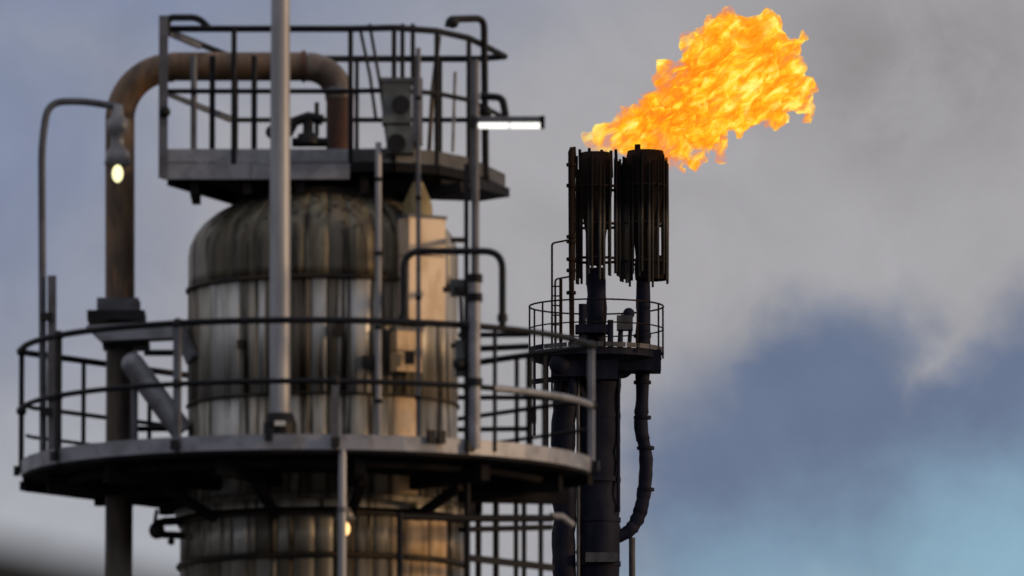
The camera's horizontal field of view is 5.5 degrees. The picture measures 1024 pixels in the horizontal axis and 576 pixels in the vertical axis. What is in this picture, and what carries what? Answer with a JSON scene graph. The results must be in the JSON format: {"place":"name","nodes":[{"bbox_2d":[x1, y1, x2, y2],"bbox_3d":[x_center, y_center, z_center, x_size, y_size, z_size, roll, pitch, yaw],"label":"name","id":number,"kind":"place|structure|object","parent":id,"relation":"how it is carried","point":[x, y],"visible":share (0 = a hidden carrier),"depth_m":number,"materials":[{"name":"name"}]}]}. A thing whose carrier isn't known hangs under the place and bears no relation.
{"place":"outdoors","nodes":[
{"label":"outdoors","id":0,"kind":"place"},
{"bbox_2d":[0,542,154,575],"bbox_3d":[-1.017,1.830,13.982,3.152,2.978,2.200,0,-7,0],"label":"shed","id":1,"kind":"structure","parent":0,"point":[16,560],"depth_m":13.05,"materials":[{"name":"grey metal"}]},
{"bbox_2d":[175,177,463,575],"bbox_3d":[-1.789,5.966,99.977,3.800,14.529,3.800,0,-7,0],"label":"distillation column","id":2,"kind":"structure","parent":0,"point":[332,248],"depth_m":99.46,"materials":[{"name":"metal"}]},
{"bbox_2d":[86,298,197,439],"bbox_3d":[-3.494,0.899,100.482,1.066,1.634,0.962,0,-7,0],"label":"pipe support","id":3,"kind":"object","parent":2,"relation":"attached to","point":[138,370],"visible":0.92,"depth_m":100.35,"materials":[{"name":"metal"}]},
{"bbox_2d":[149,509,192,544],"bbox_3d":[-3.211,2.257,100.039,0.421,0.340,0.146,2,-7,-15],"label":"drain valve","id":4,"kind":"object","parent":2,"relation":"attached to","point":[157,529],"visible":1,"depth_m":99.99,"materials":[{"name":"black metal"}]},
{"bbox_2d":[14,317,599,521],"bbox_3d":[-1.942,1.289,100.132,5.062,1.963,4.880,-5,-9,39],"label":"service platform","id":5,"kind":"structure","parent":2,"relation":"attached to","point":[163,475],"depth_m":98.79,"materials":[{"name":"metal"}]},
{"bbox_2d":[40,275,55,449],"bbox_3d":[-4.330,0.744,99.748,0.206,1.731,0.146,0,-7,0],"label":"stanchion","id":6,"kind":"object","parent":5,"relation":"attached to","point":[49,316],"visible":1,"depth_m":99.69,"materials":[{"name":"metal"}]},
{"bbox_2d":[38,98,130,451],"bbox_3d":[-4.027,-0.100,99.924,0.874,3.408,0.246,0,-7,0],"label":"gooseneck lamp","id":7,"kind":"object","parent":5,"relation":"on","point":[117,157],"visible":1,"depth_m":99.99,"materials":[{"name":"metal"}]},
{"bbox_2d":[263,0,296,433],"bbox_3d":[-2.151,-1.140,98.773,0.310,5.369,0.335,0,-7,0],"label":"vent pole","id":8,"kind":"object","parent":5,"relation":"on","point":[279,418],"visible":1,"depth_m":98.65,"materials":[{"name":"grey metal"}]},
{"bbox_2d":[337,449,347,575],"bbox_3d":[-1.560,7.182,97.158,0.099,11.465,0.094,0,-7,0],"label":"front conduit","id":9,"kind":"object","parent":5,"relation":"attached to","point":[342,509],"visible":1,"depth_m":97.72,"materials":[{"name":"grey metal"}]},
{"bbox_2d":[333,473,355,534],"bbox_3d":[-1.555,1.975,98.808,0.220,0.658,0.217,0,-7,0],"label":"under deck lamp","id":10,"kind":"object","parent":5,"relation":"hanging from","point":[350,516],"visible":0.48,"depth_m":98.75,"materials":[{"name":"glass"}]},
{"bbox_2d":[415,48,421,435],"bbox_3d":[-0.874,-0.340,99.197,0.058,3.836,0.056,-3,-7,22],"label":"conduit","id":11,"kind":"object","parent":5,"relation":"on","point":[418,199],"visible":0.98,"depth_m":99.20,"materials":[{"name":"metal"}]},
{"bbox_2d":[399,248,507,326],"bbox_3d":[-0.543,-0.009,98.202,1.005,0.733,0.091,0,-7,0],"label":"gate hoop","id":12,"kind":"object","parent":5,"relation":"on","point":[502,317],"visible":1,"depth_m":98.20,"materials":[{"name":"paint"}]},
{"bbox_2d":[451,164,468,347],"bbox_3d":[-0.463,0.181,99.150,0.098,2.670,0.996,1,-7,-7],"label":"conduit","id":13,"kind":"object","parent":5,"relation":"attached to","point":[465,239],"visible":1,"depth_m":98.75,"materials":[{"name":"metal"}]},
{"bbox_2d":[443,279,467,339],"bbox_3d":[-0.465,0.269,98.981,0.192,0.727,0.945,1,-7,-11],"label":"junction box","id":14,"kind":"object","parent":13,"relation":"attached to","point":[455,288],"visible":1,"depth_m":99.08,"materials":[{"name":"paint"}]},
{"bbox_2d":[466,59,544,448],"bbox_3d":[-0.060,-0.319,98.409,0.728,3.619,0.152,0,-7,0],"label":"light pole","id":15,"kind":"object","parent":5,"relation":"attached to","point":[474,278],"visible":1,"depth_m":98.41,"materials":[{"name":"metal"}]},
{"bbox_2d":[453,340,464,376],"bbox_3d":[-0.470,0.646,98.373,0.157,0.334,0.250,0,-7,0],"label":"isolator","id":16,"kind":"object","parent":15,"relation":"attached to","point":[458,363],"visible":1,"depth_m":98.34,"materials":[{"name":"grey metal"}]},
{"bbox_2d":[158,14,509,204],"bbox_3d":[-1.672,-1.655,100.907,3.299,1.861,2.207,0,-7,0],"label":"platform","id":17,"kind":"structure","parent":2,"relation":"on","point":[232,175],"depth_m":99.97,"materials":[{"name":"metal"}]},
{"bbox_2d":[266,102,327,146],"bbox_3d":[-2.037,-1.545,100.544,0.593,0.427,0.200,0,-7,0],"label":"deck valve","id":18,"kind":"object","parent":17,"relation":"on","point":[307,137],"visible":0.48,"depth_m":100.50,"materials":[{"name":"paint"}]},
{"bbox_2d":[359,24,422,155],"bbox_3d":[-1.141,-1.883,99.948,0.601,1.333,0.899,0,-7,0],"label":"control cabinet","id":19,"kind":"object","parent":17,"relation":"attached to","point":[399,128],"visible":1,"depth_m":99.53,"materials":[{"name":"metal"}]},
{"bbox_2d":[427,36,456,151],"bbox_3d":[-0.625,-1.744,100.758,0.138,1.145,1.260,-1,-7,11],"label":"cable stay","id":20,"kind":"object","parent":17,"relation":"attached to","point":[430,125],"visible":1,"depth_m":100.19,"materials":[{"name":"metal"}]},
{"bbox_2d":[374,142,382,434],"bbox_3d":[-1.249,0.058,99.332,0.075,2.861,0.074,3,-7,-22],"label":"conduit","id":21,"kind":"object","parent":2,"relation":"attached to","point":[378,328],"visible":0.92,"depth_m":99.32,"materials":[{"name":"grey metal"}]},
{"bbox_2d":[388,327,423,373],"bbox_3d":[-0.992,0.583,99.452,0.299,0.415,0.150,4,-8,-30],"label":"clad box","id":22,"kind":"object","parent":2,"relation":"attached to","point":[402,340],"visible":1,"depth_m":99.37,"materials":[{"name":"metal"}]},
{"bbox_2d":[396,214,446,320],"bbox_3d":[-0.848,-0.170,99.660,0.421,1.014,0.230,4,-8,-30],"label":"clad box","id":23,"kind":"object","parent":2,"relation":"attached to","point":[433,235],"visible":0.72,"depth_m":99.58,"materials":[{"name":"metal"}]},
{"bbox_2d":[402,182,432,214],"bbox_3d":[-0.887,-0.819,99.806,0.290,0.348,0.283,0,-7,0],"label":"lagged cowl","id":24,"kind":"object","parent":23,"relation":"on","point":[409,205],"visible":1,"depth_m":99.72,"materials":[{"name":"beige metal"}]},
{"bbox_2d":[397,483,574,575],"bbox_3d":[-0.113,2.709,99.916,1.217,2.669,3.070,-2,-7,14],"label":"platform","id":25,"kind":"structure","parent":2,"relation":"attached to","point":[478,518],"depth_m":99.70,"materials":[{"name":"paint"}]},
{"bbox_2d":[0,0,1023,575],"label":"sky","id":26,"kind":"structure","parent":0,"point":[838,390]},
{"label":"ground","id":27,"kind":"structure","parent":0,"visible":0},
{"bbox_2d":[105,50,355,569],"bbox_3d":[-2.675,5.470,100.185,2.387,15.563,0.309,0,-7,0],"label":"overhead pipe","id":28,"kind":"object","parent":27,"relation":"on","point":[135,83],"visible":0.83,"depth_m":100.85,"materials":[{"name":"metal"}]},
{"bbox_2d":[551,147,621,575],"bbox_3d":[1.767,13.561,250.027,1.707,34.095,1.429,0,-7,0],"label":"flare stack","id":29,"kind":"object","parent":27,"relation":"on","point":[590,512],"visible":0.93,"depth_m":250.85,"materials":[{"name":"metal"}]},
{"bbox_2d":[528,298,663,511],"bbox_3d":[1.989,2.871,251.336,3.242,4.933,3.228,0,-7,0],"label":"flare platform","id":30,"kind":"structure","parent":29,"relation":"attached to","point":[621,361],"depth_m":250.46,"materials":[{"name":"metal"}]},
{"bbox_2d":[551,239,568,392],"bbox_3d":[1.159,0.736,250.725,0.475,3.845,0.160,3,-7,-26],"label":"access ladder","id":31,"kind":"object","parent":30,"relation":"attached to","point":[560,312],"visible":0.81,"depth_m":250.70,"materials":[{"name":"metal"}]},
{"bbox_2d":[566,147,582,335],"bbox_3d":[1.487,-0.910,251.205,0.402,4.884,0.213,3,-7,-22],"label":"pilot mast","id":32,"kind":"object","parent":30,"relation":"on","point":[571,236],"visible":0.99,"depth_m":251.24,"materials":[{"name":"metal"}]},
{"bbox_2d":[617,308,634,347],"bbox_3d":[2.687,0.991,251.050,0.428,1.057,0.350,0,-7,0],"label":"ignition box","id":33,"kind":"object","parent":30,"relation":"on","point":[628,315],"visible":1,"depth_m":250.91,"materials":[{"name":"grey metal"}]},
{"bbox_2d":[619,144,668,575],"bbox_3d":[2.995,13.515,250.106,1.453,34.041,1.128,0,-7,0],"label":"flare stack","id":34,"kind":"object","parent":29,"relation":"attached to","point":[645,193],"visible":1,"depth_m":251.43,"materials":[{"name":"metal"}]}
]}

